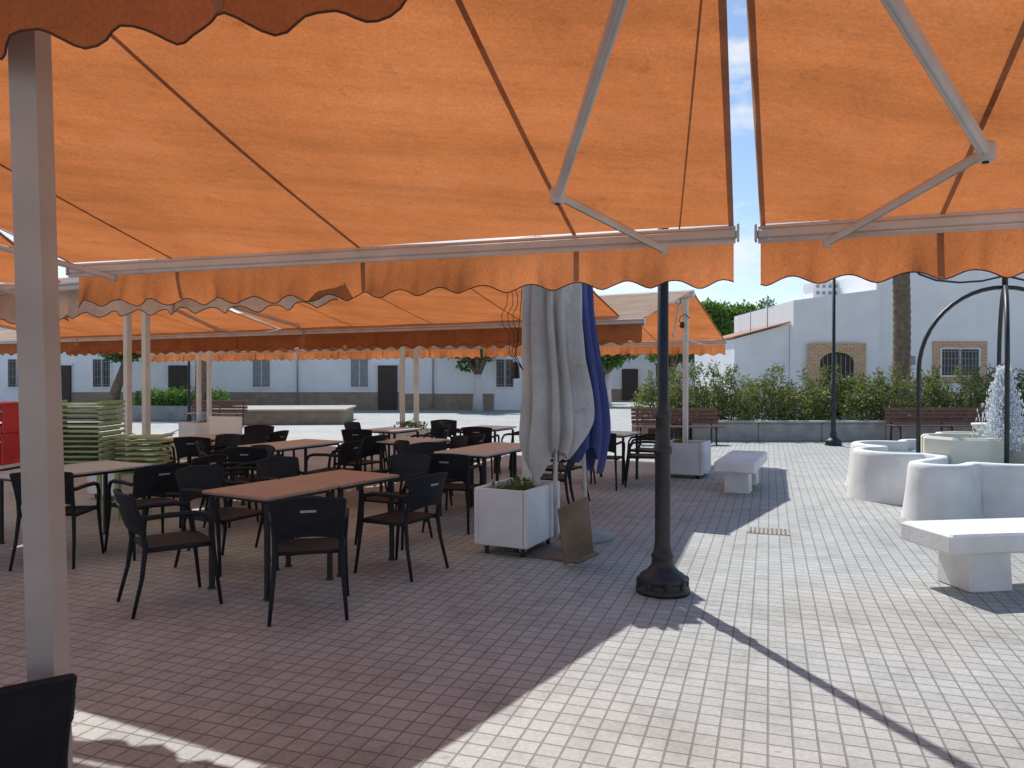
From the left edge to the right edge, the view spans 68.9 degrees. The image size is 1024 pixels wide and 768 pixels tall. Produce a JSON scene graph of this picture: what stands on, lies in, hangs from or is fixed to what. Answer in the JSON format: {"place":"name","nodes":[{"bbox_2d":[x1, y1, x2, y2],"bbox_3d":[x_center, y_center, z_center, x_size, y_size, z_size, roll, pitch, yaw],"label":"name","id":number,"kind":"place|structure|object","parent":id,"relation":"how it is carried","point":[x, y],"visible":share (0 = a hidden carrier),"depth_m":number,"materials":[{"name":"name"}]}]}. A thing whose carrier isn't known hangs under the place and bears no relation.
{"place":"outdoors","nodes":[
{"label":"outdoors","id":0,"kind":"place"},
{"bbox_2d":[0,0,850,312],"label":"sky","id":1,"kind":"structure","parent":0,"point":[746,285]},
{"bbox_2d":[0,401,1023,767],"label":"plaza pavement","id":2,"kind":"structure","parent":0,"point":[838,627],"depth_m":4.53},
{"bbox_2d":[0,462,20,543],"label":"cafe table","id":3,"kind":"object","parent":2,"relation":"on","point":[11,466],"visible":0.27,"depth_m":7.18,"materials":[{"name":"wood"}]},
{"bbox_2d":[0,432,19,464],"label":"plastic crate","id":4,"kind":"object","parent":3,"relation":"on","point":[9,448],"visible":0.56,"depth_m":7.37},
{"bbox_2d":[0,401,18,433],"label":"plastic crate","id":5,"kind":"object","parent":4,"relation":"on","point":[9,417],"visible":0.6,"depth_m":7.35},
{"bbox_2d":[0,673,76,767],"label":"cafe chair","id":6,"kind":"object","parent":2,"relation":"on","point":[36,718],"visible":0.99,"depth_m":1.94,"materials":[{"name":"plastic"}]},
{"bbox_2d":[8,31,72,767],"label":"awning post","id":7,"kind":"object","parent":2,"relation":"on","point":[38,342],"visible":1,"depth_m":2.04,"materials":[{"name":"metal"}]},
{"bbox_2d":[0,0,406,59],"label":"cafe awning","id":8,"kind":"object","parent":7,"relation":"attached to","point":[85,24],"visible":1,"depth_m":1.79,"materials":[{"name":"orange fabric"}]},
{"bbox_2d":[0,0,738,307],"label":"cafe awning","id":9,"kind":"object","parent":7,"relation":"attached to","point":[229,159],"visible":0.95,"depth_m":3.35,"materials":[{"name":"orange fabric"}]},
{"bbox_2d":[9,472,104,570],"bbox_3d":[-3.942,1.131,6.456,0.554,0.833,0.644,0,0,-8],"label":"cafe chair","id":10,"kind":"object","parent":2,"relation":"on","point":[73,511],"visible":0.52,"depth_m":6.27,"materials":[{"name":"plastic"}]},
{"bbox_2d":[0,460,150,564],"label":"cafe table","id":11,"kind":"object","parent":2,"relation":"on","point":[105,468],"visible":0.32,"depth_m":7.19,"materials":[{"name":"wood"}]},
{"bbox_2d":[62,400,172,520],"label":"stacked green chairs","id":12,"kind":"object","parent":2,"relation":"on","point":[83,439],"visible":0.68,"depth_m":8.47,"materials":[{"name":"plastic"}]},
{"bbox_2d":[98,353,141,405],"bbox_3d":[-17.408,-0.929,33.746,2.898,4.604,3.058,0,0,0],"label":"tree","id":13,"kind":"object","parent":2,"relation":"on","point":[116,389],"visible":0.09,"depth_m":33.80,"materials":[{"name":"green plant"}]},
{"bbox_2d":[87,449,169,498],"bbox_3d":[-5.157,1.174,10.063,0.602,0.680,0.800,0,1,26],"label":"planter box","id":14,"kind":"object","parent":2,"relation":"on","point":[125,489],"visible":0.06,"depth_m":9.75,"materials":[{"name":"paint"}]},
{"bbox_2d":[65,406,206,420],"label":"stone wall","id":15,"kind":"structure","parent":2,"relation":"on","point":[167,413],"depth_m":27.61,"materials":[{"name":"stone"}]},
{"bbox_2d":[104,463,189,560],"bbox_3d":[-3.338,1.128,6.875,0.643,0.833,0.554,0,1,40],"label":"cafe chair","id":16,"kind":"object","parent":2,"relation":"on","point":[154,479],"visible":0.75,"depth_m":6.69,"materials":[{"name":"plastic"}]},
{"bbox_2d":[0,277,294,495],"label":"cafe awning","id":17,"kind":"object","parent":2,"relation":"on","point":[182,320],"visible":0.28,"depth_m":12.56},
{"bbox_2d":[76,313,315,353],"bbox_3d":[-5.143,-1.044,14.243,5.476,0.974,3.015,0,1,26],"label":"cafe awning","id":18,"kind":"object","parent":17,"relation":"attached to","point":[274,339],"visible":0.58,"depth_m":12.76,"materials":[{"name":"fabric"}]},
{"bbox_2d":[113,488,222,618],"bbox_3d":[-2.463,1.141,5.296,0.643,0.833,0.554,0,1,-38],"label":"cafe chair","id":19,"kind":"object","parent":2,"relation":"on","point":[129,508],"visible":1,"depth_m":5.22,"materials":[{"name":"plastic"}]},
{"bbox_2d":[140,258,206,399],"bbox_3d":[-13.805,-2.279,32.804,5.367,7.216,5.325,0,0,0],"label":"palm tree","id":20,"kind":"object","parent":2,"relation":"on","point":[203,378],"visible":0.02,"depth_m":32.84,"materials":[{"name":"brown plant"}]},
{"bbox_2d":[132,386,230,405],"bbox_3d":[-14.823,0.758,33.457,4.653,1.433,1.722,0,0,0],"label":"shrub","id":21,"kind":"object","parent":2,"relation":"on","point":[170,396],"visible":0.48,"depth_m":33.24,"materials":[{"name":"green plant"}]},
{"bbox_2d":[146,453,224,529],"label":"cafe chair","id":22,"kind":"object","parent":2,"relation":"on","point":[214,459],"visible":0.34,"depth_m":7.42,"materials":[{"name":"plastic"}]},
{"bbox_2d":[184,361,192,421],"bbox_3d":[-10.900,-1.266,25.190,0.380,5.300,0.380,0,0,0],"label":"street lamp","id":23,"kind":"object","parent":2,"relation":"on","point":[188,399],"visible":0.39,"depth_m":25.16,"materials":[{"name":"black metal"}]},
{"bbox_2d":[179,420,208,436],"bbox_3d":[-6.990,1.123,16.863,0.600,0.665,0.800,0,1,26],"label":"planter box","id":24,"kind":"object","parent":2,"relation":"on","point":[192,428],"visible":0.49,"depth_m":16.52,"materials":[{"name":"paint"}]},
{"bbox_2d":[156,433,242,478],"bbox_3d":[-4.400,1.134,10.810,0.700,0.748,1.200,0,1,28],"label":"cafe table","id":25,"kind":"object","parent":2,"relation":"on","point":[212,436],"visible":0.03,"depth_m":10.80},
{"bbox_2d":[173,437,227,498],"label":"cafe chair","id":26,"kind":"object","parent":2,"relation":"on","point":[185,446],"visible":0.57,"depth_m":9.79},
{"bbox_2d":[184,399,247,426],"bbox_3d":[-9.595,0.941,24.267,1.900,0.905,0.567,0,0,5],"label":"wooden park bench","id":27,"kind":"object","parent":2,"relation":"on","point":[220,405],"visible":0.91,"depth_m":24.42,"materials":[{"name":"red wood"}]},
{"bbox_2d":[187,434,244,475],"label":"cafe chair","id":28,"kind":"object","parent":2,"relation":"on","point":[229,440],"visible":0.37,"depth_m":10.22,"materials":[{"name":"plastic"}]},
{"bbox_2d":[174,465,265,576],"bbox_3d":[-2.498,1.132,6.386,0.643,0.833,0.554,0,1,28],"label":"cafe chair","id":29,"kind":"object","parent":2,"relation":"on","point":[193,482],"visible":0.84,"depth_m":6.43,"materials":[{"name":"plastic"}]},
{"bbox_2d":[150,350,294,422],"bbox_3d":[-8.796,-0.081,19.356,5.476,3.030,3.155,0,1,26],"label":"cafe awning","id":30,"kind":"object","parent":2,"relation":"on","point":[230,355],"visible":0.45,"depth_m":20.20,"materials":[{"name":"orange fabric"}]},
{"bbox_2d":[0,329,85,355],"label":"cafe awning","id":31,"kind":"object","parent":30,"relation":"attached to","point":[8,341],"visible":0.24,"depth_m":15.01,"materials":[{"name":"fabric"}]},
{"bbox_2d":[195,440,251,510],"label":"cafe chair","id":32,"kind":"object","parent":2,"relation":"on","point":[200,445],"visible":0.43,"depth_m":9.13,"materials":[{"name":"plastic"}]},
{"bbox_2d":[209,416,241,457],"bbox_3d":[-4.434,1.003,11.664,0.620,0.995,0.192,0,1,16],"label":"planter box","id":33,"kind":"object","parent":2,"relation":"on","point":[221,424],"visible":0.29,"depth_m":11.59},
{"bbox_2d":[200,451,258,527],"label":"cafe chair","id":34,"kind":"object","parent":2,"relation":"on","point":[251,469],"visible":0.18,"depth_m":7.96,"materials":[{"name":"plastic"}]},
{"bbox_2d":[203,444,274,527],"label":"cafe chair","id":35,"kind":"object","parent":2,"relation":"on","point":[270,450],"visible":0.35,"depth_m":8.39,"materials":[{"name":"plastic"}]},
{"bbox_2d":[225,446,266,508],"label":"cafe chair","id":36,"kind":"object","parent":2,"relation":"on","point":[242,454],"visible":0.5,"depth_m":8.37,"materials":[{"name":"plastic"}]},
{"bbox_2d":[229,425,273,478],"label":"cafe chair","id":37,"kind":"object","parent":2,"relation":"on","point":[265,430],"visible":0.27,"depth_m":12.13,"materials":[{"name":"plastic"}]},
{"bbox_2d":[236,430,288,476],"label":"cafe chair","id":38,"kind":"object","parent":2,"relation":"on","point":[278,436],"visible":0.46,"depth_m":10.86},
{"bbox_2d":[240,433,294,456],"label":"cafe chair","id":39,"kind":"object","parent":2,"relation":"on","point":[254,438],"visible":0.23,"depth_m":10.37,"materials":[{"name":"plastic"}]},
{"bbox_2d":[202,479,337,600],"bbox_3d":[-1.860,1.177,5.785,0.700,0.748,0.730,0,1,30],"label":"cafe table","id":40,"kind":"object","parent":2,"relation":"on","point":[267,491],"visible":0.82,"depth_m":5.64,"materials":[{"name":"wood"}]},
{"bbox_2d":[206,405,355,424],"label":"stone platform","id":41,"kind":"structure","parent":2,"relation":"on","point":[291,414],"depth_m":25.51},
{"bbox_2d":[237,439,343,504],"bbox_3d":[-2.850,1.143,9.710,0.700,0.748,1.200,0,1,28],"label":"cafe table","id":42,"kind":"object","parent":2,"relation":"on","point":[290,445],"visible":0.5,"depth_m":9.66,"materials":[{"name":"wood"}]},
{"bbox_2d":[255,456,334,555],"bbox_3d":[-2.065,1.126,7.091,0.643,0.833,0.554,0,1,35],"label":"cafe chair","id":43,"kind":"object","parent":2,"relation":"on","point":[273,468],"visible":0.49,"depth_m":7.24,"materials":[{"name":"plastic"}]},
{"bbox_2d":[267,497,348,625],"bbox_3d":[-1.387,1.143,5.107,0.554,0.833,0.643,0,1,-14],"label":"cafe chair","id":44,"kind":"object","parent":2,"relation":"on","point":[326,518],"visible":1,"depth_m":4.87,"materials":[{"name":"plastic"}]},
{"bbox_2d":[304,440,363,496],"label":"cafe chair","id":45,"kind":"object","parent":2,"relation":"on","point":[350,451],"visible":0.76,"depth_m":9.13,"materials":[{"name":"plastic"}]},
{"bbox_2d":[280,470,398,576],"bbox_3d":[-1.475,1.171,6.435,0.700,0.748,0.730,0,1,31],"label":"cafe table","id":46,"kind":"object","parent":2,"relation":"on","point":[344,479],"visible":0.66,"depth_m":6.37,"materials":[{"name":"wood"}]},
{"bbox_2d":[206,313,480,427],"bbox_3d":[-3.835,-0.060,16.980,5.476,3.030,3.156,0,1,26],"label":"cafe awning","id":47,"kind":"object","parent":2,"relation":"on","point":[433,352],"visible":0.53,"depth_m":17.72,"materials":[{"name":"orange fabric"}]},
{"bbox_2d":[0,327,694,409],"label":"walls","id":48,"kind":"structure","parent":2,"relation":"on","point":[323,381],"depth_m":37.00,"materials":[{"name":"paint"}]},
{"bbox_2d":[5,358,656,409],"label":"frames and doors","id":49,"kind":"structure","parent":48,"relation":"attached to","point":[387,383],"depth_m":36.87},
{"bbox_2d":[8,359,656,386],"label":"windows","id":50,"kind":"structure","parent":48,"relation":"attached to","point":[503,372],"depth_m":36.97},
{"bbox_2d":[330,435,387,494],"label":"cafe chair","id":51,"kind":"object","parent":2,"relation":"on","point":[370,446],"visible":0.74,"depth_m":9.99,"materials":[{"name":"plastic"}]},
{"bbox_2d":[341,429,385,470],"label":"cafe chair","id":52,"kind":"object","parent":2,"relation":"on","point":[348,435],"visible":0.35,"depth_m":11.28,"materials":[{"name":"plastic"}]},
{"bbox_2d":[138,236,627,498],"bbox_3d":[-1.700,-0.001,10.092,5.856,3.030,3.258,0,1,26],"label":"cafe awning","id":53,"kind":"object","parent":2,"relation":"on","point":[475,304],"visible":0.38,"depth_m":10.38,"materials":[{"name":"orange fabric"}]},
{"bbox_2d":[0,236,532,323],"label":"cafe awning","id":54,"kind":"object","parent":53,"relation":"attached to","point":[69,298],"visible":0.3,"depth_m":5.51,"materials":[{"name":"fabric"}]},
{"bbox_2d":[0,232,68,320],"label":"cafe awning","id":55,"kind":"object","parent":54,"relation":"attached to","point":[7,272],"visible":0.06,"depth_m":5.94,"materials":[{"name":"orange fabric"}]},
{"bbox_2d":[501,290,522,369],"bbox_3d":[0.004,-0.671,7.199,0.217,1.083,0.056,0,0,0],"label":"loose cable","id":56,"kind":"object","parent":54,"relation":"hanging from","point":[518,363],"visible":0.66,"depth_m":7.19,"materials":[{"name":"black metal"}]},
{"bbox_2d":[510,288,521,378],"bbox_3d":[0.047,-0.660,7.620,0.132,1.210,0.096,0,1,-16],"label":"loose hanging cable","id":57,"kind":"object","parent":53,"relation":"hanging from","point":[514,372],"visible":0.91,"depth_m":7.59,"materials":[{"name":"black metal"}]},
{"bbox_2d":[364,427,421,471],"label":"cafe table","id":58,"kind":"object","parent":2,"relation":"on","point":[394,431],"visible":0.38,"depth_m":12.26,"materials":[{"name":"wood"}]},
{"bbox_2d":[354,453,432,549],"bbox_3d":[-1.127,1.124,7.309,0.554,0.833,0.644,0,1,25],"label":"cafe chair","id":59,"kind":"object","parent":2,"relation":"on","point":[406,467],"visible":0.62,"depth_m":7.49,"materials":[{"name":"plastic"}]},
{"bbox_2d":[354,472,448,581],"bbox_3d":[-0.883,1.133,6.183,0.643,0.833,0.554,0,1,30],"label":"cafe chair","id":60,"kind":"object","parent":2,"relation":"on","point":[425,490],"visible":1,"depth_m":6.05,"materials":[{"name":"plastic"}]},
{"bbox_2d":[379,418,434,460],"bbox_3d":[-2.001,1.056,14.464,0.771,0.841,0.937,0,1,26],"label":"planter box","id":61,"kind":"object","parent":2,"relation":"on","point":[411,424],"visible":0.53,"depth_m":14.22,"materials":[{"name":"paint"}]},
{"bbox_2d":[378,437,448,492],"bbox_3d":[-1.350,1.139,10.210,0.700,0.748,0.740,0,1,28],"label":"cafe table","id":62,"kind":"object","parent":2,"relation":"on","point":[412,440],"visible":0.47,"depth_m":10.07,"materials":[{"name":"wood"}]},
{"bbox_2d":[394,440,452,509],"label":"cafe chair","id":63,"kind":"object","parent":2,"relation":"on","point":[401,446],"visible":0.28,"depth_m":9.23,"materials":[{"name":"plastic"}]},
{"bbox_2d":[411,425,450,442],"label":"cafe chair","id":64,"kind":"object","parent":2,"relation":"on","point":[441,432],"visible":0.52,"depth_m":12.08,"materials":[{"name":"plastic"}]},
{"bbox_2d":[408,442,469,521],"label":"cafe chair","id":65,"kind":"object","parent":2,"relation":"on","point":[425,447],"visible":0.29,"depth_m":8.90,"materials":[{"name":"plastic"}]},
{"bbox_2d":[430,419,460,443],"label":"cafe chair","id":66,"kind":"object","parent":2,"relation":"on","point":[435,424],"visible":0.48,"depth_m":13.70,"materials":[{"name":"plastic"}]},
{"bbox_2d":[422,453,482,534],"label":"cafe chair","id":67,"kind":"object","parent":2,"relation":"on","point":[455,466],"visible":0.65,"depth_m":7.64,"materials":[{"name":"plastic"}]},
{"bbox_2d":[447,435,468,495],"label":"cafe chair","id":68,"kind":"object","parent":2,"relation":"on","point":[458,441],"visible":0.31,"depth_m":10.00,"materials":[{"name":"plastic"}]},
{"bbox_2d":[448,434,485,484],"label":"cafe chair","id":69,"kind":"object","parent":2,"relation":"on","point":[477,439],"visible":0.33,"depth_m":10.10,"materials":[{"name":"plastic"}]},
{"bbox_2d":[448,349,495,411],"bbox_3d":[-1.819,-0.738,35.542,3.001,4.068,2.812,0,1,-30],"label":"orange tree","id":70,"kind":"object","parent":2,"relation":"on","point":[476,365],"visible":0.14,"depth_m":35.33,"materials":[{"name":"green plant"}]},
{"bbox_2d":[434,446,516,516],"bbox_3d":[-0.420,1.151,8.760,0.700,0.748,0.740,0,1,28],"label":"cafe table","id":71,"kind":"object","parent":2,"relation":"on","point":[483,453],"visible":0.52,"depth_m":8.61,"materials":[{"name":"wood"}]},
{"bbox_2d":[462,427,500,478],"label":"cafe chair","id":72,"kind":"object","parent":2,"relation":"on","point":[469,432],"visible":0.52,"depth_m":11.79,"materials":[{"name":"plastic"}]},
{"bbox_2d":[460,425,516,472],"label":"cafe table","id":73,"kind":"object","parent":2,"relation":"on","point":[495,429],"visible":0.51,"depth_m":12.75,"materials":[{"name":"wood"}]},
{"bbox_2d":[468,442,521,506],"bbox_3d":[-0.080,1.146,9.410,0.700,0.748,0.740,0,1,28],"label":"cafe table","id":74,"kind":"object","parent":2,"relation":"on","point":[507,445],"visible":0.39,"depth_m":9.26,"materials":[{"name":"wood"}]},
{"bbox_2d":[474,475,559,556],"bbox_3d":[0.060,1.208,7.011,0.540,0.665,0.760,0,1,26],"label":"planter box","id":75,"kind":"object","parent":2,"relation":"on","point":[516,512],"visible":0.98,"depth_m":6.71,"materials":[{"name":"paint"}]},
{"bbox_2d":[532,456,574,503],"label":"cafe chair","id":76,"kind":"object","parent":2,"relation":"on","point":[568,468],"visible":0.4,"depth_m":8.50,"materials":[{"name":"plastic"}]},
{"bbox_2d":[509,544,598,563],"bbox_3d":[0.380,1.530,6.763,0.700,0.018,0.420,0,1,30],"label":"base plate","id":77,"kind":"object","parent":2,"relation":"on","point":[546,552],"visible":0.71,"depth_m":6.70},
{"bbox_2d":[519,283,593,537],"bbox_3d":[0.416,0.110,6.984,0.702,2.660,0.588,0,0,0],"label":"closed parasol","id":78,"kind":"object","parent":77,"relation":"on","point":[557,415],"visible":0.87,"depth_m":6.82,"materials":[{"name":"grey fabric"}]},
{"bbox_2d":[414,290,726,476],"bbox_3d":[1.125,-0.040,14.604,5.476,3.030,3.157,0,1,26],"label":"cafe awning","id":79,"kind":"object","parent":2,"relation":"on","point":[699,333],"visible":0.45,"depth_m":14.37,"materials":[{"name":"orange fabric"}]},
{"bbox_2d":[304,291,690,348],"bbox_3d":[-0.183,-1.023,11.867,5.476,0.974,3.016,0,1,26],"label":"cafe awning","id":80,"kind":"object","parent":79,"relation":"attached to","point":[621,327],"visible":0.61,"depth_m":10.76,"materials":[{"name":"fabric"}]},
{"bbox_2d":[558,497,593,564],"bbox_3d":[0.539,1.238,6.285,0.436,0.596,0.178,0,1,-25],"label":"leaning board","id":81,"kind":"object","parent":2,"relation":"on","point":[575,530],"visible":1,"depth_m":6.27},
{"bbox_2d":[560,284,611,543],"bbox_3d":[0.732,0.167,7.422,0.535,2.740,0.520,0,0,0],"label":"closed parasol","id":82,"kind":"object","parent":2,"relation":"on","point":[594,445],"visible":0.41,"depth_m":7.34,"materials":[{"name":"blue fabric"}]},
{"bbox_2d":[582,433,626,490],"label":"cafe chair","id":83,"kind":"object","parent":2,"relation":"on","point":[612,446],"visible":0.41,"depth_m":10.61,"materials":[{"name":"plastic"}]},
{"bbox_2d":[586,431,640,484],"bbox_3d":[1.550,1.127,11.610,0.700,0.748,0.740,0,1,28],"label":"cafe table","id":84,"kind":"object","parent":2,"relation":"on","point":[623,435],"visible":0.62,"depth_m":11.59,"materials":[{"name":"metal"}]},
{"bbox_2d":[601,354,639,405],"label":"orange tree","id":85,"kind":"object","parent":2,"relation":"on","point":[609,364],"visible":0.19,"depth_m":41.70,"materials":[{"name":"green plant"}]},
{"bbox_2d":[625,438,654,486],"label":"cafe chair","id":86,"kind":"object","parent":2,"relation":"on","point":[630,455],"visible":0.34,"depth_m":10.89,"materials":[{"name":"plastic"}]},
{"bbox_2d":[625,434,654,469],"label":"cafe chair","id":87,"kind":"object","parent":2,"relation":"on","point":[645,450],"visible":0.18,"depth_m":11.88,"materials":[{"name":"plastic"}]},
{"bbox_2d":[632,423,691,439],"bbox_3d":[10.000,1.275,20.512,13.000,0.300,2.600,0,0,0],"label":"planting bed","id":88,"kind":"object","parent":2,"relation":"on","point":[648,430],"visible":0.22,"depth_m":19.21,"materials":[{"name":"concrete"}]},
{"bbox_2d":[630,359,1023,424],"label":"hedge","id":89,"kind":"object","parent":88,"relation":"on","point":[860,397],"visible":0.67,"depth_m":19.85,"materials":[{"name":"green plant"}]},
{"bbox_2d":[636,228,689,599],"bbox_3d":[1.126,-0.573,5.565,0.400,4.250,0.400,0,0,0],"label":"street lamp","id":90,"kind":"object","parent":2,"relation":"on","point":[661,576],"visible":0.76,"depth_m":5.53,"materials":[{"name":"black metal"}]},
{"bbox_2d":[644,340,694,384],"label":"tree","id":91,"kind":"object","parent":2,"relation":"on","point":[677,359],"visible":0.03,"depth_m":43.64,"materials":[{"name":"green plant"}]},
{"bbox_2d":[631,406,722,444],"bbox_3d":[3.950,0.995,17.968,2.100,0.905,0.567,0,0,0],"label":"wooden park bench","id":92,"kind":"object","parent":2,"relation":"on","point":[674,417],"visible":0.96,"depth_m":18.14,"materials":[{"name":"red wood"}]},
{"bbox_2d":[670,437,710,478],"bbox_3d":[2.856,1.179,12.162,0.629,0.633,0.700,0,1,26],"label":"planter box","id":93,"kind":"object","parent":2,"relation":"on","point":[691,457],"visible":0.85,"depth_m":11.85,"materials":[{"name":"paint"}]},
{"bbox_2d":[681,297,737,358],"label":"tree","id":94,"kind":"object","parent":2,"relation":"on","point":[722,319],"visible":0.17,"depth_m":44.66,"materials":[{"name":"green plant"}]},
{"bbox_2d":[714,450,766,493],"bbox_3d":[3.350,1.277,10.861,0.540,0.460,1.750,0,1,24],"label":"concrete bench","id":95,"kind":"object","parent":2,"relation":"on","point":[739,469],"visible":1,"depth_m":10.28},
{"bbox_2d":[726,295,776,332],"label":"tree","id":96,"kind":"object","parent":2,"relation":"on","point":[743,309],"visible":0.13,"depth_m":45.52,"materials":[{"name":"green plant"}]},
{"bbox_2d":[746,527,789,535],"bbox_3d":[2.660,1.527,7.763,0.420,0.012,0.300,0,1,19],"label":"drain grate","id":97,"kind":"object","parent":2,"relation":"on","point":[771,531],"visible":1,"depth_m":7.73,"materials":[{"name":"metal"}]},
{"bbox_2d":[825,220,841,445],"bbox_3d":[7.580,-1.500,17.588,0.380,5.900,0.380,0,0,0],"label":"street lamp","id":98,"kind":"object","parent":2,"relation":"on","point":[832,440],"visible":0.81,"depth_m":17.56,"materials":[{"name":"black metal"}]},
{"bbox_2d":[692,420,1023,440],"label":"stone wall","id":99,"kind":"structure","parent":2,"relation":"on","point":[789,430],"depth_m":18.79,"materials":[{"name":"stone"}]},
{"bbox_2d":[746,0,1023,285],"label":"cafe awning","id":100,"kind":"object","parent":2,"relation":"on","point":[891,132],"visible":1,"depth_m":2.94,"materials":[{"name":"orange fabric"}]},
{"bbox_2d":[891,273,910,403],"bbox_3d":[12.751,-2.600,24.342,5.653,8.008,5.095,0,0,0],"label":"palm tree","id":101,"kind":"object","parent":2,"relation":"on","point":[901,348],"visible":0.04,"depth_m":24.07,"materials":[{"name":"brown plant"}]},
{"bbox_2d":[845,273,1023,520],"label":"fountain","id":102,"kind":"object","parent":2,"relation":"on","point":[958,475],"visible":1,"depth_m":9.11,"materials":[{"name":"white concrete"}]},
{"bbox_2d":[884,406,990,440],"bbox_3d":[10.650,0.992,18.317,2.800,0.905,0.567,0,0,0],"label":"wooden park bench","id":103,"kind":"object","parent":2,"relation":"on","point":[940,414],"visible":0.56,"depth_m":18.49,"materials":[{"name":"red wood"}]},
{"bbox_2d":[901,518,1023,592],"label":"concrete bench","id":104,"kind":"object","parent":2,"relation":"on","point":[974,556],"visible":1,"depth_m":5.57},
{"bbox_2d":[695,270,1023,416],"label":"walls","id":105,"kind":"structure","parent":0,"point":[864,311],"depth_m":30.28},
{"bbox_2d":[723,280,987,417],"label":"frames and doors","id":106,"kind":"structure","parent":105,"relation":"attached to","point":[850,358],"depth_m":29.94,"materials":[{"name":"stone"}]},
{"bbox_2d":[942,349,977,374],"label":"windows","id":107,"kind":"structure","parent":105,"relation":"attached to","point":[954,361],"depth_m":30.26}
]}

